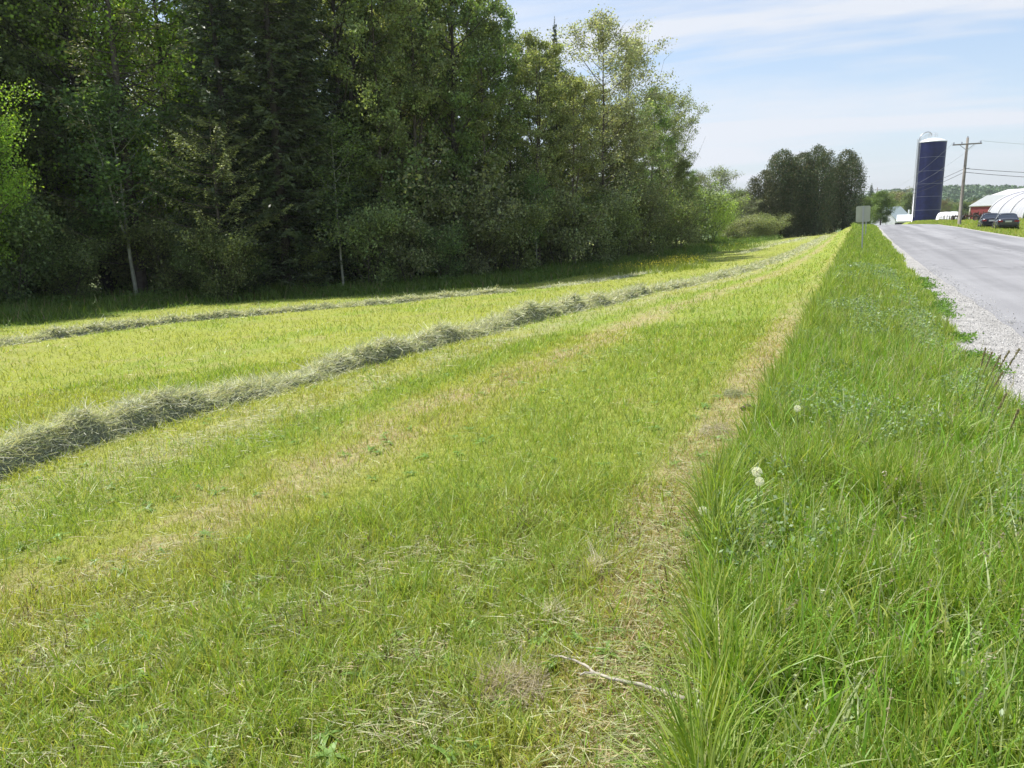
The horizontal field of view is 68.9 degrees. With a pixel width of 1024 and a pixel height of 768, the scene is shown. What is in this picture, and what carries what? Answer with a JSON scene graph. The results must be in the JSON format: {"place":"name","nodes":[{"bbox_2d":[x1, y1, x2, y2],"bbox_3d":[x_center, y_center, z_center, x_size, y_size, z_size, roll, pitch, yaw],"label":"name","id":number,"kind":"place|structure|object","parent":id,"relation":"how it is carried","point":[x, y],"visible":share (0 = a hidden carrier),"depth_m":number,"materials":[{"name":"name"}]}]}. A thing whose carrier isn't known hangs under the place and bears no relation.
{"place":"outdoors","nodes":[
{"label":"outdoors","id":0,"kind":"place"},
{"bbox_2d":[0,222,1021,767],"bbox_3d":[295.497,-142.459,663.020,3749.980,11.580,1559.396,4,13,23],"label":"ground","id":1,"kind":"structure","parent":0,"point":[342,338],"depth_m":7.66,"materials":[{"name":"plant"}]},
{"bbox_2d":[0,41,50,271],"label":"maple tree","id":2,"kind":"object","parent":1,"relation":"on","point":[5,208],"visible":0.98,"depth_m":28.97,"materials":[{"name":"green plant"}]},
{"bbox_2d":[0,172,55,300],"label":"shrub","id":3,"kind":"object","parent":1,"relation":"on","point":[32,197],"visible":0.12,"depth_m":32.05,"materials":[{"name":"green plant"}]},
{"bbox_2d":[0,190,81,304],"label":"shrub","id":4,"kind":"object","parent":1,"relation":"on","point":[32,226],"visible":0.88,"depth_m":31.27,"materials":[{"name":"green plant"}]},
{"bbox_2d":[0,0,86,291],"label":"poplar tree","id":5,"kind":"object","parent":1,"relation":"on","point":[29,138],"visible":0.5,"depth_m":34.86,"materials":[{"name":"green plant"}]},
{"bbox_2d":[0,0,88,298],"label":"aspen tree","id":6,"kind":"object","parent":1,"relation":"on","point":[46,164],"visible":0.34,"depth_m":36.50,"materials":[{"name":"green plant"}]},
{"bbox_2d":[3,220,96,301],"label":"shrub","id":7,"kind":"object","parent":1,"relation":"on","point":[57,243],"visible":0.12,"depth_m":35.65,"materials":[{"name":"green plant"}]},
{"bbox_2d":[2,212,114,296],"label":"shrub","id":8,"kind":"object","parent":1,"relation":"on","point":[54,234],"visible":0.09,"depth_m":36.55,"materials":[{"name":"green plant"}]},
{"bbox_2d":[16,221,118,301],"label":"shrub","id":9,"kind":"object","parent":1,"relation":"on","point":[73,245],"visible":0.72,"depth_m":34.03,"materials":[{"name":"green plant"}]},
{"bbox_2d":[13,188,121,296],"bbox_3d":[-22.937,-7.310,39.970,7.742,6.158,8.982,2,13,15],"label":"shrub","id":10,"kind":"object","parent":1,"relation":"on","point":[69,224],"visible":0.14,"depth_m":38.16,"materials":[{"name":"green plant"}]},
{"bbox_2d":[0,0,140,294],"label":"poplar tree","id":11,"kind":"object","parent":1,"relation":"on","point":[6,25],"visible":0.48,"depth_m":35.75,"materials":[{"name":"green plant"}]},
{"bbox_2d":[5,0,148,272],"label":"aspen tree","id":12,"kind":"object","parent":1,"relation":"on","point":[69,11],"visible":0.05,"depth_m":40.27,"materials":[{"name":"green plant"}]},
{"bbox_2d":[0,0,162,286],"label":"maple tree","id":13,"kind":"object","parent":1,"relation":"on","point":[66,186],"visible":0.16,"depth_m":36.04,"materials":[{"name":"green plant"}]},
{"bbox_2d":[46,191,165,292],"bbox_3d":[-21.144,-7.456,40.127,9.277,6.360,7.996,1,12,12],"label":"shrub","id":14,"kind":"object","parent":1,"relation":"on","point":[97,276],"visible":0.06,"depth_m":39.80,"materials":[{"name":"green plant"}]},
{"bbox_2d":[28,70,198,294],"bbox_3d":[-18.099,-8.927,35.478,6.971,10.525,7.098,0,12,6],"label":"sapling","id":15,"kind":"object","parent":1,"relation":"on","point":[99,100],"visible":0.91,"depth_m":34.07,"materials":[{"name":"green plant"}]},
{"bbox_2d":[0,0,240,295],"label":"spruce tree","id":16,"kind":"object","parent":1,"relation":"on","point":[140,275],"visible":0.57,"depth_m":34.92,"materials":[{"name":"green plant"}]},
{"bbox_2d":[72,205,196,293],"bbox_3d":[-19.696,-6.616,38.086,6.526,5.192,7.572,9,16,40],"label":"shrub","id":17,"kind":"object","parent":1,"relation":"on","point":[106,237],"visible":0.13,"depth_m":37.39,"materials":[{"name":"green plant"}]},
{"bbox_2d":[102,21,174,271],"bbox_3d":[-23.287,-14.573,47.661,6.494,17.547,6.723,8,15,37],"label":"aspen tree","id":18,"kind":"object","parent":1,"relation":"on","point":[149,60],"visible":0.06,"depth_m":46.44,"materials":[{"name":"green plant"}]},
{"bbox_2d":[19,0,268,277],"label":"maple tree","id":19,"kind":"object","parent":1,"relation":"on","point":[160,40],"visible":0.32,"depth_m":36.09,"materials":[{"name":"green plant"}]},
{"bbox_2d":[83,188,220,293],"bbox_3d":[-18.589,-7.271,39.297,7.948,6.001,7.776,5,14,27],"label":"shrub","id":20,"kind":"object","parent":1,"relation":"on","point":[124,269],"visible":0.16,"depth_m":37.47,"materials":[{"name":"green plant"}]},
{"bbox_2d":[104,204,218,295],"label":"shrub","id":21,"kind":"object","parent":1,"relation":"on","point":[161,233],"visible":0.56,"depth_m":35.34,"materials":[{"name":"green plant"}]},
{"bbox_2d":[155,228,241,297],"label":"shrub","id":22,"kind":"object","parent":1,"relation":"on","point":[183,266],"visible":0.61,"depth_m":34.02,"materials":[{"name":"green plant"}]},
{"bbox_2d":[114,0,288,209],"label":"poplar tree","id":23,"kind":"object","parent":1,"relation":"on","point":[183,36],"visible":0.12,"depth_m":37.85,"materials":[{"name":"green plant"}]},
{"bbox_2d":[130,111,293,288],"bbox_3d":[-13.573,-8.011,34.551,5.912,8.815,6.630,8,16,38],"label":"hemlock tree","id":24,"kind":"object","parent":1,"relation":"on","point":[198,147],"visible":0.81,"depth_m":33.88,"materials":[{"name":"green plant"}]},
{"bbox_2d":[166,213,267,300],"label":"shrub","id":25,"kind":"object","parent":1,"relation":"on","point":[231,246],"visible":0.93,"depth_m":33.77,"materials":[{"name":"green plant"}]},
{"bbox_2d":[180,0,284,201],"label":"aspen tree","id":26,"kind":"object","parent":1,"relation":"on","point":[222,9],"visible":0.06,"depth_m":38.22,"materials":[{"name":"green plant"}]},
{"bbox_2d":[156,0,313,292],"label":"spruce tree","id":27,"kind":"object","parent":1,"relation":"on","point":[216,49],"visible":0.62,"depth_m":34.87,"materials":[{"name":"green plant"}]},
{"bbox_2d":[229,239,279,292],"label":"shrub","id":28,"kind":"object","parent":1,"relation":"on","point":[261,270],"visible":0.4,"depth_m":36.13,"materials":[{"name":"green plant"}]},
{"bbox_2d":[0,286,516,346],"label":"hay windrow","id":29,"kind":"object","parent":1,"relation":"on","point":[51,332],"visible":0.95,"depth_m":23.82,"materials":[{"name":"plant"}]},
{"bbox_2d":[191,0,348,197],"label":"poplar tree","id":30,"kind":"object","parent":1,"relation":"on","point":[301,50],"visible":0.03,"depth_m":39.53,"materials":[{"name":"green plant"}]},
{"bbox_2d":[187,0,366,292],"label":"spruce tree","id":31,"kind":"object","parent":1,"relation":"on","point":[267,47],"visible":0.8,"depth_m":35.26,"materials":[{"name":"green plant"}]},
{"bbox_2d":[257,0,360,200],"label":"aspen tree","id":32,"kind":"object","parent":1,"relation":"on","point":[324,1],"visible":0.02,"depth_m":40.77,"materials":[{"name":"green plant"}]},
{"bbox_2d":[249,0,375,287],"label":"spruce tree","id":33,"kind":"object","parent":1,"relation":"on","point":[307,47],"visible":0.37,"depth_m":36.97,"materials":[{"name":"green plant"}]},
{"bbox_2d":[245,0,420,284],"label":"poplar tree","id":34,"kind":"object","parent":1,"relation":"on","point":[352,108],"visible":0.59,"depth_m":37.98,"materials":[{"name":"green plant"}]},
{"bbox_2d":[290,113,380,285],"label":"sapling","id":35,"kind":"object","parent":1,"relation":"on","point":[349,146],"visible":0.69,"depth_m":36.68,"materials":[{"name":"green plant"}]},
{"bbox_2d":[314,0,413,278],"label":"spruce tree","id":36,"kind":"object","parent":1,"relation":"on","point":[330,77],"visible":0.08,"depth_m":39.87,"materials":[{"name":"green plant"}]},
{"bbox_2d":[311,187,425,286],"bbox_3d":[-7.237,-7.177,37.607,6.009,5.736,6.972,-3,12,-6],"label":"shrub","id":37,"kind":"object","parent":1,"relation":"on","point":[361,225],"visible":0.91,"depth_m":37.38,"materials":[{"name":"green plant"}]},
{"bbox_2d":[314,0,428,270],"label":"aspen tree","id":38,"kind":"object","parent":1,"relation":"on","point":[380,165],"visible":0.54,"depth_m":38.38,"materials":[{"name":"green plant"}]},
{"bbox_2d":[0,233,782,326],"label":"undergrowth","id":39,"kind":"object","parent":1,"relation":"on","point":[36,307],"visible":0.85,"depth_m":36.06,"materials":[{"name":"green plant"}]},
{"bbox_2d":[342,197,455,283],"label":"shrub","id":40,"kind":"object","parent":1,"relation":"on","point":[409,256],"visible":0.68,"depth_m":38.64,"materials":[{"name":"green plant"}]},
{"bbox_2d":[358,0,450,277],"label":"aspen tree","id":41,"kind":"object","parent":1,"relation":"on","point":[402,115],"visible":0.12,"depth_m":41.88,"materials":[{"name":"green plant"}]},
{"bbox_2d":[342,0,477,279],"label":"aspen tree","id":42,"kind":"object","parent":1,"relation":"on","point":[425,43],"visible":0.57,"depth_m":39.62,"materials":[{"name":"green plant"}]},
{"bbox_2d":[0,234,832,483],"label":"hay windrow","id":43,"kind":"object","parent":1,"relation":"on","point":[71,428],"visible":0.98,"depth_m":9.96,"materials":[{"name":"plant"}]},
{"bbox_2d":[0,241,837,767],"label":"grass clippings","id":44,"kind":"object","parent":1,"relation":"on","point":[544,711],"depth_m":3.37,"materials":[{"name":"plant"}]},
{"bbox_2d":[371,130,494,277],"bbox_3d":[-6.176,-9.780,43.793,10.824,8.588,9.767,7,14,33],"label":"shrub","id":45,"kind":"object","parent":1,"relation":"on","point":[415,160],"visible":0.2,"depth_m":40.01,"materials":[{"name":"green plant"}]},
{"bbox_2d":[404,209,479,279],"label":"shrub","id":46,"kind":"object","parent":1,"relation":"on","point":[455,248],"visible":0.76,"depth_m":39.96,"materials":[{"name":"green plant"}]},
{"bbox_2d":[357,140,536,278],"bbox_3d":[-4.485,-9.747,43.185,11.200,8.643,11.447,-11,15,-38],"label":"shrub","id":47,"kind":"object","parent":1,"relation":"on","point":[483,175],"visible":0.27,"depth_m":40.87,"materials":[{"name":"green plant"}]},
{"bbox_2d":[397,0,505,256],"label":"aspen tree","id":48,"kind":"object","parent":1,"relation":"on","point":[449,34],"visible":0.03,"depth_m":44.88,"materials":[{"name":"green plant"}]},
{"bbox_2d":[384,0,519,275],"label":"poplar tree","id":49,"kind":"object","parent":1,"relation":"on","point":[468,148],"visible":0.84,"depth_m":40.23,"materials":[{"name":"green plant"}]},
{"bbox_2d":[420,173,527,275],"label":"shrub","id":50,"kind":"object","parent":1,"relation":"on","point":[475,265],"visible":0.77,"depth_m":41.18,"materials":[{"name":"green plant"}]},
{"bbox_2d":[447,17,523,270],"bbox_3d":[-1.573,-14.239,46.236,4.686,15.453,5.121,1,12,10],"label":"aspen tree","id":51,"kind":"object","parent":1,"relation":"on","point":[492,135],"visible":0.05,"depth_m":45.37,"materials":[{"name":"green plant"}]},
{"bbox_2d":[443,0,533,274],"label":"aspen tree","id":52,"kind":"object","parent":1,"relation":"on","point":[491,28],"visible":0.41,"depth_m":42.12,"materials":[{"name":"green plant"}]},
{"bbox_2d":[451,637,564,717],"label":"dead grass tuft","id":53,"kind":"object","parent":1,"relation":"on","point":[528,684],"visible":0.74,"depth_m":2.83,"materials":[{"name":"plant"}]},
{"bbox_2d":[475,3,543,264],"bbox_3d":[0.006,-14.720,46.057,3.917,16.404,4.143,1,12,12],"label":"aspen tree","id":54,"kind":"object","parent":1,"relation":"on","point":[509,21],"visible":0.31,"depth_m":44.94,"materials":[{"name":"green plant"}]},
{"bbox_2d":[477,185,565,272],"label":"shrub","id":55,"kind":"object","parent":1,"relation":"on","point":[540,216],"visible":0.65,"depth_m":42.79,"materials":[{"name":"green plant"}]},
{"bbox_2d":[492,27,580,267],"bbox_3d":[1.549,-13.718,45.185,5.364,14.495,5.553,-6,13,-19],"label":"aspen tree","id":56,"kind":"object","parent":1,"relation":"on","point":[539,107],"visible":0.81,"depth_m":44.08,"materials":[{"name":"green plant"}]},
{"bbox_2d":[516,169,557,263],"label":"sapling","id":57,"kind":"object","parent":1,"relation":"on","point":[532,181],"visible":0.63,"depth_m":43.73,"materials":[{"name":"green plant"}]},
{"bbox_2d":[498,49,585,247],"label":"poplar tree","id":58,"kind":"object","parent":1,"relation":"on","point":[532,98],"visible":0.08,"depth_m":48.33,"materials":[{"name":"green plant"}]},
{"bbox_2d":[494,177,612,267],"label":"shrub","id":59,"kind":"object","parent":1,"relation":"on","point":[559,235],"visible":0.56,"depth_m":45.40,"materials":[{"name":"green plant"}]},
{"bbox_2d":[518,580,589,624],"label":"dead grass tuft","id":60,"kind":"object","parent":1,"relation":"on","point":[553,606],"visible":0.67,"depth_m":3.38,"materials":[{"name":"plant"}]},
{"bbox_2d":[527,59,589,252],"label":"aspen tree","id":61,"kind":"object","parent":1,"relation":"on","point":[565,71],"visible":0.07,"depth_m":48.85,"materials":[{"name":"green plant"}]},
{"bbox_2d":[514,186,602,261],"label":"shrub","id":62,"kind":"object","parent":1,"relation":"on","point":[566,219],"visible":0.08,"depth_m":49.14,"materials":[{"name":"green plant"}]},
{"bbox_2d":[507,157,633,259],"bbox_3d":[2.690,-12.315,53.160,11.931,9.009,11.674,-5,13,-15],"label":"shrub","id":63,"kind":"object","parent":1,"relation":"on","point":[611,184],"visible":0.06,"depth_m":50.10,"materials":[{"name":"green plant"}]},
{"bbox_2d":[534,67,616,263],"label":"aspen tree","id":64,"kind":"object","parent":1,"relation":"on","point":[577,83],"visible":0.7,"depth_m":46.20,"materials":[{"name":"green plant"}]},
{"bbox_2d":[568,532,621,580],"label":"dead grass tuft","id":65,"kind":"object","parent":1,"relation":"on","point":[596,566],"visible":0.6,"depth_m":3.78,"materials":[{"name":"plant"}]},
{"bbox_2d":[571,85,620,239],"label":"aspen tree","id":66,"kind":"object","parent":1,"relation":"on","point":[599,104],"visible":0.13,"depth_m":54.17,"materials":[{"name":"green plant"}]},
{"bbox_2d":[555,181,645,264],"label":"shrub","id":67,"kind":"object","parent":1,"relation":"on","point":[600,256],"visible":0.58,"depth_m":47.89,"materials":[{"name":"green plant"}]},
{"bbox_2d":[533,2,680,247],"bbox_3d":[6.500,-16.488,51.113,10.135,17.199,9.564,-9,14,-33],"label":"birch tree","id":68,"kind":"object","parent":1,"relation":"on","point":[604,26],"visible":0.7,"depth_m":49.55,"materials":[{"name":"green plant"}]},
{"bbox_2d":[549,654,684,700],"bbox_3d":[0.355,1.099,2.769,0.577,0.045,0.111,8,15,37],"label":"fallen stick","id":69,"kind":"object","parent":1,"relation":"on","point":[613,678],"visible":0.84,"depth_m":2.77,"materials":[{"name":"brown wood"}]},
{"bbox_2d":[587,192,659,259],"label":"shrub","id":70,"kind":"object","parent":1,"relation":"on","point":[627,224],"visible":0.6,"depth_m":49.64,"materials":[{"name":"green plant"}]},
{"bbox_2d":[534,259,714,288],"bbox_3d":[7.578,-6.188,41.316,2.642,0.681,22.003,6,14,32],"label":"hay windrow","id":71,"kind":"object","parent":1,"relation":"on","point":[598,280],"visible":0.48,"depth_m":36.39,"materials":[{"name":"plant"}]},
{"bbox_2d":[606,114,655,255],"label":"aspen tree","id":72,"kind":"object","parent":1,"relation":"on","point":[629,161],"visible":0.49,"depth_m":52.07,"materials":[{"name":"green plant"}]},
{"bbox_2d":[590,31,678,252],"bbox_3d":[8.733,-16.731,53.738,7.114,16.346,7.538,-6,13,-22],"label":"birch tree","id":73,"kind":"object","parent":1,"relation":"on","point":[649,161],"visible":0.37,"depth_m":52.79,"materials":[{"name":"green plant"}]},
{"bbox_2d":[608,174,704,257],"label":"shrub","id":74,"kind":"object","parent":1,"relation":"on","point":[652,197],"visible":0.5,"depth_m":53.12,"materials":[{"name":"green plant"}]},
{"bbox_2d":[632,85,680,249],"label":"aspen tree","id":75,"kind":"object","parent":1,"relation":"on","point":[658,125],"visible":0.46,"depth_m":56.47,"materials":[{"name":"green plant"}]},
{"bbox_2d":[560,242,777,278],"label":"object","id":76,"kind":"object","parent":1,"relation":"on","point":[674,264],"visible":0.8,"depth_m":41.98,"materials":[{"name":"petals"},{"name":"green stems"},{"name":"leaves"}]},
{"bbox_2d":[634,82,703,238],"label":"birch tree","id":77,"kind":"object","parent":1,"relation":"on","point":[676,116],"visible":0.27,"depth_m":60.34,"materials":[{"name":"green plant"}]},
{"bbox_2d":[639,184,699,251],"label":"shrub","id":78,"kind":"object","parent":1,"relation":"on","point":[667,239],"visible":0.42,"depth_m":57.94,"materials":[{"name":"green plant"}]},
{"bbox_2d":[622,176,725,248],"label":"shrub","id":79,"kind":"object","parent":1,"relation":"on","point":[654,232],"visible":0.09,"depth_m":58.27,"materials":[{"name":"green plant"}]},
{"bbox_2d":[654,85,712,244],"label":"birch tree","id":80,"kind":"object","parent":1,"relation":"on","point":[681,103],"visible":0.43,"depth_m":62.13,"materials":[{"name":"green plant"}]},
{"bbox_2d":[670,157,701,245],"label":"aspen tree","id":81,"kind":"object","parent":1,"relation":"on","point":[680,166],"visible":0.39,"depth_m":62.30,"materials":[{"name":"plant"}]},
{"bbox_2d":[659,196,714,248],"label":"shrub","id":82,"kind":"object","parent":1,"relation":"on","point":[692,235],"visible":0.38,"depth_m":60.81,"materials":[{"name":"green plant"}]},
{"bbox_2d":[684,168,738,244],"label":"shrub","id":83,"kind":"object","parent":1,"relation":"on","point":[719,199],"visible":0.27,"depth_m":70.86,"materials":[{"name":"green plant"}]},
{"bbox_2d":[684,188,752,241],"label":"willow bush","id":84,"kind":"object","parent":1,"relation":"on","point":[725,218],"visible":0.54,"depth_m":73.21,"materials":[{"name":"green plant"}]},
{"bbox_2d":[695,165,743,227],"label":"leafy tree","id":85,"kind":"object","parent":1,"relation":"on","point":[723,175],"visible":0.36,"depth_m":92.89,"materials":[{"name":"green plant"}]},
{"bbox_2d":[716,212,773,237],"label":"shrub","id":86,"kind":"object","parent":1,"relation":"on","point":[734,230],"visible":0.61,"depth_m":85.85,"materials":[{"name":"green plant"}]},
{"bbox_2d":[729,211,776,237],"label":"shrub","id":87,"kind":"object","parent":1,"relation":"on","point":[759,232],"visible":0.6,"depth_m":89.81,"materials":[{"name":"green plant"}]},
{"bbox_2d":[743,169,802,239],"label":"cedar tree","id":88,"kind":"object","parent":1,"relation":"on","point":[756,191],"visible":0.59,"depth_m":94.22,"materials":[{"name":"green plant"}]},
{"bbox_2d":[755,210,793,238],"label":"shrub","id":89,"kind":"object","parent":1,"relation":"on","point":[771,226],"visible":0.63,"depth_m":91.30,"materials":[{"name":"green plant"}]},
{"bbox_2d":[759,148,811,238],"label":"cedar tree","id":90,"kind":"object","parent":1,"relation":"on","point":[787,168],"visible":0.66,"depth_m":94.56,"materials":[{"name":"green plant"}]},
{"bbox_2d":[794,143,841,235],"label":"cedar tree","id":91,"kind":"object","parent":1,"relation":"on","point":[822,165],"visible":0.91,"depth_m":94.58,"materials":[{"name":"green plant"}]},
{"bbox_2d":[826,148,869,230],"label":"cedar tree","id":92,"kind":"object","parent":1,"relation":"on","point":[847,191],"visible":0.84,"depth_m":95.64,"materials":[{"name":"green plant"}]},
{"bbox_2d":[869,189,906,224],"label":"maple tree","id":93,"kind":"object","parent":1,"relation":"on","point":[880,205],"visible":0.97,"depth_m":111.64,"materials":[{"name":"green plant"}]},
{"bbox_2d":[911,132,947,221],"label":"silo","id":94,"kind":"object","parent":1,"relation":"on","point":[926,203],"visible":0.91,"depth_m":188.95,"materials":[{"name":"blue metal"}]},
{"bbox_2d":[876,225,1023,408],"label":"gravel shoulder","id":95,"kind":"object","parent":1,"relation":"on","point":[911,262],"visible":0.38,"depth_m":10.79},
{"bbox_2d":[913,267,1023,404],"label":"gravel stones","id":96,"kind":"object","parent":95,"relation":"on","point":[1002,354],"visible":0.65,"depth_m":11.66,"materials":[{"name":"gravel"}]},
{"bbox_2d":[953,136,981,224],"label":"utility pole","id":97,"kind":"object","parent":1,"relation":"on","point":[966,148],"visible":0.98,"depth_m":73.23,"materials":[{"name":"brown wood"}]},
{"bbox_2d":[969,194,1008,218],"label":"barn","id":98,"kind":"structure","parent":1,"relation":"on","point":[985,203],"depth_m":155.24,"materials":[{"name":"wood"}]},
{"bbox_2d":[988,191,1023,217],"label":"hoop barn","id":99,"kind":"structure","parent":1,"relation":"on","point":[1012,203],"depth_m":126.47,"materials":[{"name":"plastic"}]},
{"bbox_2d":[992,213,1019,228],"bbox_3d":[39.056,-12.845,59.061,1.823,1.336,4.172,5,14,27],"label":"parked car","id":100,"kind":"object","parent":1,"relation":"on","point":[1007,220],"visible":0.81,"depth_m":57.55,"materials":[{"name":"grey paint"}]},
{"bbox_2d":[47,0,1023,208],"label":"sky","id":101,"kind":"structure","parent":0,"point":[869,77],"materials":[{"name":"blue"}]},
{"bbox_2d":[592,220,845,238],"bbox_3d":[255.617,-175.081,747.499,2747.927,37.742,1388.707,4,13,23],"label":"hills","id":102,"kind":"structure","parent":0,"point":[734,235],"depth_m":473.55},
{"bbox_2d":[703,184,1023,231],"bbox_3d":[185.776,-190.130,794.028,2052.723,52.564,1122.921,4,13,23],"label":"distant wood","id":103,"kind":"object","parent":102,"relation":"on","point":[973,193],"visible":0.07,"depth_m":944.41,"materials":[{"name":"leaves"},{"name":"bark"}]},
{"bbox_2d":[577,218,1023,767],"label":"tall grass","id":104,"kind":"structure","parent":0,"point":[891,501],"depth_m":3.31,"materials":[{"name":"plant"}]},
{"bbox_2d":[877,224,1023,336],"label":"road","id":105,"kind":"structure","parent":0,"point":[986,267],"depth_m":25.48,"materials":[{"name":"asphalt"}]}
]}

